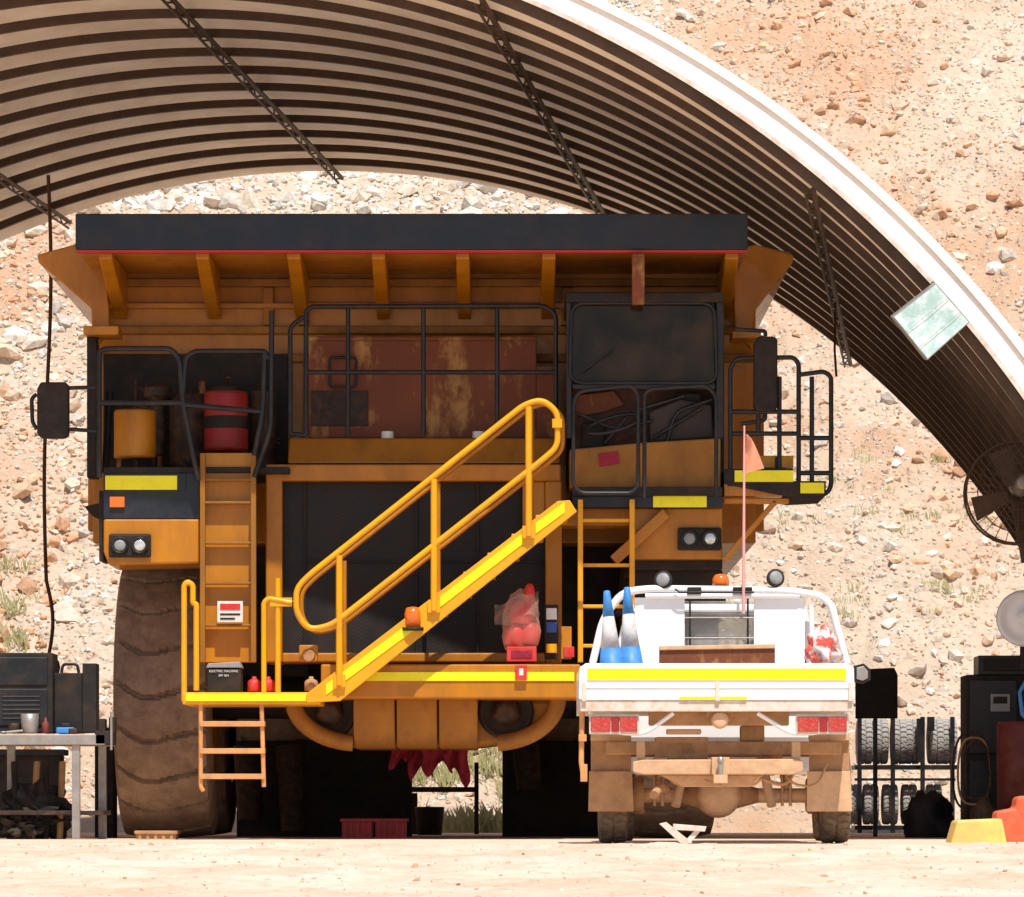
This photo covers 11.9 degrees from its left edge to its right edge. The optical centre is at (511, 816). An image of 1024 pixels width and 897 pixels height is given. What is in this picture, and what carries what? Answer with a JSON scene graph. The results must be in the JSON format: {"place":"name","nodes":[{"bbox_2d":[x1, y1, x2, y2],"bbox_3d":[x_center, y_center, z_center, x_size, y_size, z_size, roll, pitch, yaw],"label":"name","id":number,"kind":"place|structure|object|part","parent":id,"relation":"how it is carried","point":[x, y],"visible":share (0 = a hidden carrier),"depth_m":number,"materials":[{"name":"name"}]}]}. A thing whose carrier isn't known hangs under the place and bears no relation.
{"place":"outdoors","nodes":[
{"label":"outdoors","id":0,"kind":"place"},
{"bbox_2d":[0,0,1023,832],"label":"hill slope","id":1,"kind":"structure","parent":0,"point":[762,818],"depth_m":69.39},
{"bbox_2d":[0,445,1009,832],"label":"grass","id":2,"kind":"structure","parent":1,"relation":"on","point":[462,821],"depth_m":62.78,"materials":[{"name":"green plant"}]},
{"bbox_2d":[0,0,1023,816],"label":"slope rocks","id":3,"kind":"object","parent":1,"relation":"on","point":[152,202],"visible":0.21,"depth_m":71.17,"materials":[{"name":"beige stone"}]},
{"bbox_2d":[0,833,1023,896],"bbox_3d":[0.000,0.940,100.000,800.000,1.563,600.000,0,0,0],"label":"ground","id":4,"kind":"structure","parent":0,"point":[444,848],"depth_m":29.02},
{"bbox_2d":[11,761,18,797],"bbox_3d":[-4.432,-0.127,44.050,0.059,0.744,0.360,0,0,-12],"label":"steel bar","id":5,"kind":"object","parent":4,"relation":"on","point":[14,772],"visible":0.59,"depth_m":44.12,"materials":[{"name":"brown metal"}]},
{"bbox_2d":[0,749,68,837],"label":"dark cupboard","id":6,"kind":"object","parent":4,"relation":"on","point":[26,759],"visible":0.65,"depth_m":46.00,"materials":[{"name":"black metal"}]},
{"bbox_2d":[29,761,40,838],"bbox_3d":[-4.266,-0.127,44.050,0.060,0.744,0.356,0,0,4],"label":"steel bar","id":7,"kind":"object","parent":4,"relation":"on","point":[36,772],"visible":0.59,"depth_m":44.14,"materials":[{"name":"metal"}]},
{"bbox_2d":[0,777,80,838],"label":"dark sack","id":8,"kind":"object","parent":4,"relation":"on","point":[36,796],"visible":0.85,"depth_m":43.90,"materials":[{"name":"black fabric"}]},
{"bbox_2d":[42,761,48,838],"bbox_3d":[-4.165,-0.127,44.050,0.060,0.744,0.356,0,0,-5],"label":"steel bar","id":9,"kind":"object","parent":4,"relation":"on","point":[45,776],"visible":0.59,"depth_m":44.11,"materials":[{"name":"brown metal"}]},
{"bbox_2d":[0,734,113,838],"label":"workbench","id":10,"kind":"object","parent":4,"relation":"on","point":[11,742],"visible":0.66,"depth_m":43.63,"materials":[{"name":"metal"}]},
{"bbox_2d":[0,729,22,733],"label":"spanner","id":11,"kind":"object","parent":10,"relation":"on","point":[11,731],"visible":1,"depth_m":43.64,"materials":[{"name":"metal"}]},
{"bbox_2d":[8,723,19,733],"bbox_3d":[-4.418,-0.786,43.750,0.110,0.095,0.110,0,0,0],"label":"brown tin","id":12,"kind":"object","parent":10,"relation":"on","point":[13,726],"visible":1,"depth_m":43.71,"materials":[{"name":"metal"}]},
{"bbox_2d":[0,653,57,732],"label":"black tool cabinet","id":13,"kind":"object","parent":10,"relation":"on","point":[26,683],"visible":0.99,"depth_m":43.78,"materials":[{"name":"metal"}]},
{"bbox_2d":[21,714,38,733],"bbox_3d":[-4.275,-0.826,43.720,0.160,0.175,0.160,0,0,0],"label":"metal cup","id":14,"kind":"object","parent":10,"relation":"on","point":[29,723],"visible":1,"depth_m":43.66,"materials":[{"name":"metal"}]},
{"bbox_2d":[42,718,48,732],"bbox_3d":[-4.133,-0.808,43.700,0.066,0.140,0.066,0,0,0],"label":"bottle","id":15,"kind":"object","parent":10,"relation":"on","point":[45,726],"visible":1,"depth_m":43.67,"materials":[{"name":"red paint"}]},
{"bbox_2d":[56,723,77,733],"bbox_3d":[-3.946,-0.785,43.765,0.188,0.094,0.170,0,0,0],"label":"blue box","id":16,"kind":"object","parent":10,"relation":"on","point":[66,728],"visible":1,"depth_m":43.70,"materials":[{"name":"plastic"}]},
{"bbox_2d":[54,663,98,732],"bbox_3d":[-3.885,-1.062,44.075,0.379,0.628,0.450,0,0,0],"label":"black case","id":17,"kind":"object","parent":10,"relation":"on","point":[76,700],"visible":0.96,"depth_m":43.90,"materials":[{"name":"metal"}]},
{"bbox_2d":[95,711,116,749],"bbox_3d":[-3.600,-0.759,43.694,0.178,0.341,0.312,0,0,0],"label":"bench vice","id":18,"kind":"object","parent":10,"relation":"on","point":[110,737],"visible":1,"depth_m":43.60,"materials":[{"name":"metal"}]},
{"bbox_2d":[56,761,65,838],"bbox_3d":[-4.028,-0.127,44.050,0.062,0.744,0.355,0,0,0],"label":"steel bar","id":19,"kind":"object","parent":4,"relation":"on","point":[61,786],"visible":0.59,"depth_m":44.08,"materials":[{"name":"metal"}]},
{"bbox_2d":[95,727,116,837],"bbox_3d":[-3.844,-0.293,46.700,0.182,1.100,0.400,0,0,0],"label":"black post stand","id":20,"kind":"object","parent":4,"relation":"on","point":[111,804],"visible":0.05,"depth_m":46.50,"materials":[{"name":"black metal"}]},
{"bbox_2d":[134,831,179,839],"bbox_3d":[-3.149,0.174,43.800,0.380,0.101,0.450,0,0,0],"label":"pallet","id":21,"kind":"object","parent":4,"relation":"on","point":[159,835],"visible":0.88,"depth_m":43.59,"materials":[{"name":"wood"}]},
{"bbox_2d":[340,818,373,838],"bbox_3d":[-1.411,0.112,45.200,0.312,0.192,0.450,0,0,0],"label":"plastic crate","id":22,"kind":"object","parent":4,"relation":"on","point":[357,828],"visible":0.91,"depth_m":44.98,"materials":[{"name":"red paint"}]},
{"bbox_2d":[374,818,408,838],"bbox_3d":[-1.107,0.112,45.200,0.312,0.192,0.450,0,0,0],"label":"plastic crate","id":23,"kind":"object","parent":4,"relation":"on","point":[390,828],"visible":0.9,"depth_m":44.98,"materials":[{"name":"red paint"}]},
{"bbox_2d":[415,807,444,834],"bbox_3d":[-0.902,0.071,54.000,0.336,0.360,0.336,0,0,0],"label":"black bucket","id":24,"kind":"object","parent":4,"relation":"on","point":[429,820],"visible":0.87,"depth_m":53.87,"materials":[{"name":"black plastic"}]},
{"bbox_2d":[30,214,832,837],"bbox_3d":[-0.763,-2.547,48.540,7.257,5.620,11.220,0,0,0],"label":"mining truck","id":25,"kind":"object","parent":4,"relation":"on","point":[462,428],"visible":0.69,"depth_m":44.42,"materials":[{"name":"paint"}]},
{"bbox_2d":[114,409,155,459],"bbox_3d":[-3.402,-3.451,44.500,0.380,0.430,0.380,0,0,0],"label":"yellow drum","id":26,"kind":"object","parent":25,"relation":"on","point":[134,434],"visible":1,"depth_m":44.34,"materials":[{"name":"paint"}]},
{"bbox_2d":[206,662,243,691],"bbox_3d":[-2.522,-1.225,43.349,0.310,0.268,0.321,0,0,0],"label":"black case","id":27,"kind":"object","parent":25,"relation":"on","point":[225,677],"visible":1,"depth_m":43.20,"materials":[{"name":"grey plastic"}]},
{"bbox_2d":[203,378,248,452],"bbox_3d":[-2.596,-3.651,44.800,0.414,0.660,0.414,0,0,0],"label":"red drum","id":28,"kind":"object","parent":25,"relation":"on","point":[225,431],"visible":1,"depth_m":44.63,"materials":[{"name":"paint"}]},
{"bbox_2d":[247,676,260,691],"bbox_3d":[-2.263,-1.166,43.300,0.120,0.130,0.120,0,0,0],"label":"can","id":29,"kind":"object","parent":25,"relation":"on","point":[254,684],"visible":1,"depth_m":43.26,"materials":[{"name":"red plastic"}]},
{"bbox_2d":[267,676,274,691],"bbox_3d":[-2.140,-1.166,43.300,0.120,0.130,0.120,0,0,0],"label":"can","id":30,"kind":"object","parent":25,"relation":"on","point":[270,684],"visible":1,"depth_m":43.26,"materials":[{"name":"red plastic"}]},
{"bbox_2d":[299,645,317,661],"bbox_3d":[-1.792,-1.434,43.424,0.162,0.153,0.253,0,0,0],"label":"motor","id":31,"kind":"object","parent":25,"relation":"on","point":[308,653],"visible":1,"depth_m":43.35,"materials":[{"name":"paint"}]},
{"bbox_2d":[304,676,317,690],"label":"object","id":32,"kind":"object","parent":25,"relation":"on","point":[310,683],"visible":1,"depth_m":43.25,"materials":[{"name":"metal"}]},
{"bbox_2d":[388,749,470,786],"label":"red rags","id":33,"kind":"object","parent":25,"relation":"hanging from","point":[428,761],"visible":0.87,"depth_m":45.33,"materials":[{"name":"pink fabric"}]},
{"bbox_2d":[502,583,540,661],"bbox_3d":[0.051,-1.706,43.400,0.410,0.694,0.300,0,0,0],"label":"plastic bag","id":34,"kind":"object","parent":25,"relation":"on","point":[521,629],"visible":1,"depth_m":43.34,"materials":[{"name":"red plastic"}]},
{"bbox_2d":[412,762,478,833],"bbox_3d":[-0.757,-0.159,56.050,0.757,0.916,0.100,0,0,0],"label":"steel stand","id":35,"kind":"object","parent":4,"relation":"on","point":[475,789],"visible":0.74,"depth_m":56.00,"materials":[{"name":"black metal"}]},
{"bbox_2d":[0,0,1023,575],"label":"arched shelter","id":36,"kind":"object","parent":4,"relation":"on","point":[596,106],"visible":0.91,"depth_m":48.74,"materials":[{"name":"paint"}]},
{"bbox_2d":[42,175,59,672],"bbox_3d":[-4.535,-3.791,48.093,0.197,4.914,0.277,0,0,-33],"label":"hanging rope","id":37,"kind":"object","parent":36,"relation":"hanging from","point":[45,440],"visible":0.71,"depth_m":48.01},
{"bbox_2d":[833,302,837,376],"bbox_3d":[3.214,-4.743,49.000,0.041,0.741,0.021,0,0,0],"label":"hanging cable","id":38,"kind":"object","parent":36,"relation":"hanging from","point":[834,346],"visible":1,"depth_m":48.99,"materials":[{"name":"black rubber"}]},
{"bbox_2d":[890,281,968,359],"bbox_3d":[3.524,-4.170,41.392,0.716,0.682,0.308,0,0,-19],"label":"skylight","id":39,"kind":"object","parent":36,"relation":"attached to","point":[931,320],"visible":1,"depth_m":41.30,"materials":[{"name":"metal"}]},
{"bbox_2d":[963,440,1023,562],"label":"workshop fan","id":40,"kind":"object","parent":36,"relation":"attached to","point":[1004,463],"visible":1,"depth_m":44.53},
{"bbox_2d":[0,842,1023,896],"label":"ground pebbles","id":41,"kind":"object","parent":4,"relation":"on","point":[414,865],"visible":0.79,"depth_m":28.96,"materials":[{"name":"beige gravel"}]},
{"bbox_2d":[660,822,705,843],"bbox_3d":[1.248,0.125,36.050,0.343,0.172,0.100,0,0,0],"label":"folding wheel chock","id":42,"kind":"object","parent":4,"relation":"on","point":[676,834],"visible":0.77,"depth_m":36.00,"materials":[{"name":"white paint"}]},
{"bbox_2d":[576,569,870,842],"bbox_3d":[1.696,-0.867,38.813,2.411,2.136,5.075,0,0,0],"label":"pickup truck","id":43,"kind":"object","parent":4,"relation":"on","point":[716,740],"visible":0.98,"depth_m":36.65,"materials":[{"name":"white paint"}]},
{"bbox_2d":[600,590,622,662],"bbox_3d":[0.755,-1.283,36.620,0.260,0.795,0.260,0,0,0],"label":"traffic cone","id":44,"kind":"object","parent":43,"relation":"in","point":[610,651],"visible":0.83,"depth_m":36.57,"materials":[{"name":"blue plastic"}]},
{"bbox_2d":[620,587,642,662],"bbox_3d":[0.904,-1.304,36.840,0.260,0.826,0.260,0,0,0],"label":"traffic cone","id":45,"kind":"object","parent":43,"relation":"in","point":[630,649],"visible":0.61,"depth_m":36.79,"materials":[{"name":"blue plastic"}]},
{"bbox_2d":[659,644,774,662],"bbox_3d":[1.564,-1.099,37.620,0.883,0.434,0.080,0,0,0],"label":"rusty board","id":46,"kind":"object","parent":43,"relation":"in","point":[754,653],"visible":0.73,"depth_m":37.60,"materials":[{"name":"metal"}]},
{"bbox_2d":[742,426,763,612],"bbox_3d":[1.880,-2.317,38.450,0.177,1.463,0.080,0,0,0],"label":"whip flag","id":47,"kind":"object","parent":43,"relation":"on","point":[752,461],"visible":1,"depth_m":38.44,"materials":[{"name":"fabric"}]},
{"bbox_2d":[804,624,842,662],"bbox_3d":[2.327,-1.257,36.806,0.280,0.356,0.302,0,0,16],"label":"rubbish bag","id":48,"kind":"object","parent":43,"relation":"in","point":[821,646],"visible":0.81,"depth_m":36.71,"materials":[{"name":"plastic"}]},
{"bbox_2d":[855,668,897,836],"bbox_3d":[3.639,-0.630,49.235,0.420,1.714,0.070,0,0,0],"label":"black board","id":49,"kind":"object","parent":4,"relation":"on","point":[876,697],"visible":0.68,"depth_m":49.20,"materials":[{"name":"metal"}]},
{"bbox_2d":[851,717,956,832],"bbox_3d":[4.846,-0.516,60.800,1.279,1.445,0.700,0,0,0],"label":"steel rack","id":50,"kind":"object","parent":4,"relation":"on","point":[892,767],"visible":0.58,"depth_m":60.50,"materials":[{"name":"black metal"}]},
{"bbox_2d":[850,784,856,824],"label":"spare tyre","id":51,"kind":"object","parent":50,"relation":"on","point":[854,804],"visible":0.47,"depth_m":60.62,"materials":[{"name":"rubber"}]},
{"bbox_2d":[855,719,872,763],"bbox_3d":[4.345,-0.928,60.830,0.191,0.563,0.562,0,0,0],"label":"spare tyre","id":52,"kind":"object","parent":50,"relation":"on","point":[867,741],"visible":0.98,"depth_m":60.60,"materials":[{"name":"rubber"}]},
{"bbox_2d":[862,784,878,824],"bbox_3d":[4.421,-0.152,60.830,0.191,0.503,0.503,0,0,0],"label":"spare tyre","id":53,"kind":"object","parent":50,"relation":"on","point":[867,804],"visible":0.72,"depth_m":60.64,"materials":[{"name":"rubber"}]},
{"bbox_2d":[872,719,888,763],"bbox_3d":[4.540,-0.928,60.830,0.191,0.563,0.562,0,0,0],"label":"spare tyre","id":54,"kind":"object","parent":50,"relation":"on","point":[883,740],"visible":0.75,"depth_m":60.59,"materials":[{"name":"rubber"}]},
{"bbox_2d":[881,784,898,824],"bbox_3d":[4.659,-0.152,60.830,0.191,0.503,0.503,0,0,0],"label":"spare tyre","id":55,"kind":"object","parent":50,"relation":"on","point":[885,804],"visible":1,"depth_m":60.63,"materials":[{"name":"rubber"}]},
{"bbox_2d":[889,719,906,763],"bbox_3d":[4.767,-0.928,60.830,0.191,0.563,0.562,0,0,0],"label":"spare tyre","id":56,"kind":"object","parent":50,"relation":"on","point":[900,741],"visible":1,"depth_m":60.59,"materials":[{"name":"rubber"}]},
{"bbox_2d":[900,784,916,823],"bbox_3d":[4.896,-0.152,60.830,0.191,0.503,0.503,0,0,0],"label":"spare tyre","id":57,"kind":"object","parent":50,"relation":"on","point":[907,792],"visible":0.56,"depth_m":60.65,"materials":[{"name":"rubber"}]},
{"bbox_2d":[905,719,918,763],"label":"spare tyre","id":58,"kind":"object","parent":50,"relation":"on","point":[911,741],"visible":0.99,"depth_m":60.60,"materials":[{"name":"rubber"}]},
{"bbox_2d":[925,784,941,793],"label":"spare tyre","id":59,"kind":"object","parent":50,"relation":"on","point":[936,787],"visible":0.25,"depth_m":60.70,"materials":[{"name":"rubber"}]},
{"bbox_2d":[926,719,943,763],"bbox_3d":[5.221,-0.928,60.830,0.191,0.563,0.562,0,0,0],"label":"spare tyre","id":60,"kind":"object","parent":50,"relation":"on","point":[934,746],"visible":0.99,"depth_m":60.60,"materials":[{"name":"rubber"}]},
{"bbox_2d":[942,719,957,763],"bbox_3d":[5.383,-0.928,60.830,0.191,0.563,0.562,0,0,0],"label":"spare tyre","id":61,"kind":"object","parent":50,"relation":"on","point":[946,742],"visible":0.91,"depth_m":60.60,"materials":[{"name":"rubber"}]},
{"bbox_2d":[900,790,954,837],"bbox_3d":[3.970,0.041,47.018,0.533,0.596,0.566,0,0,0],"label":"black sack","id":62,"kind":"object","parent":4,"relation":"on","point":[927,815],"visible":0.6,"depth_m":46.81,"materials":[{"name":"black plastic"}]},
{"bbox_2d":[946,819,1006,842],"bbox_3d":[3.598,0.129,38.250,0.443,0.229,0.500,0,0,0],"label":"yellow wheel chock","id":63,"kind":"object","parent":4,"relation":"on","point":[976,830],"visible":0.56,"depth_m":38.00,"materials":[{"name":"paint"}]},
{"bbox_2d":[960,655,1023,819],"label":"black cabinet","id":64,"kind":"object","parent":4,"relation":"on","point":[989,689],"visible":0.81,"depth_m":46.37,"materials":[{"name":"metal"}]},
{"bbox_2d":[952,731,991,810],"bbox_3d":[4.269,-0.423,45.800,0.370,0.743,0.160,0,0,0],"label":"coiled hose","id":65,"kind":"object","parent":64,"relation":"hanging from","point":[983,740],"visible":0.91,"depth_m":45.80,"materials":[{"name":"brown rubber"}]},
{"bbox_3d":[4.526,-0.169,46.385,0.445,0.717,0.030,0,0,0],"label":"door","id":66,"kind":"part","parent":64,"relation":"part of","materials":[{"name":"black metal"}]},
{"bbox_3d":[4.526,-0.940,46.385,0.445,0.692,0.030,0,0,0],"label":"door","id":67,"kind":"part","parent":64,"relation":"part of","materials":[{"name":"black metal"}]},
{"bbox_2d":[992,796,1023,841],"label":"orange barrier block","id":68,"kind":"object","parent":4,"relation":"on","point":[1012,817],"depth_m":39.00,"materials":[{"name":"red plastic"}]},
{"bbox_2d":[970,797,996,818],"bbox_3d":[4.285,0.029,44.800,0.237,0.420,0.237,0,0,0],"label":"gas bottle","id":69,"kind":"object","parent":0,"point":[983,808],"visible":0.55,"depth_m":44.71,"materials":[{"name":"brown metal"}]},
{"bbox_3d":[4.649,0.096,45.500,0.603,0.289,0.600,0,0,0],"label":"low pallet","id":70,"kind":"object","parent":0,"visible":0},
{"bbox_2d":[996,721,1023,810],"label":"dark red drum","id":71,"kind":"object","parent":70,"relation":"on","point":[1010,761],"visible":0.74,"depth_m":44.99,"materials":[{"name":"paint"}]},
{"bbox_2d":[996,590,1023,668],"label":"white pedestal fan","id":72,"kind":"object","parent":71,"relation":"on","point":[1010,618],"visible":1,"depth_m":44.94,"materials":[{"name":"paint"}]},
{"bbox_2d":[1018,682,1023,718],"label":"blue hose","id":73,"kind":"object","parent":71,"relation":"on","point":[1020,699],"visible":1,"depth_m":44.98,"materials":[{"name":"plastic"}]}
]}

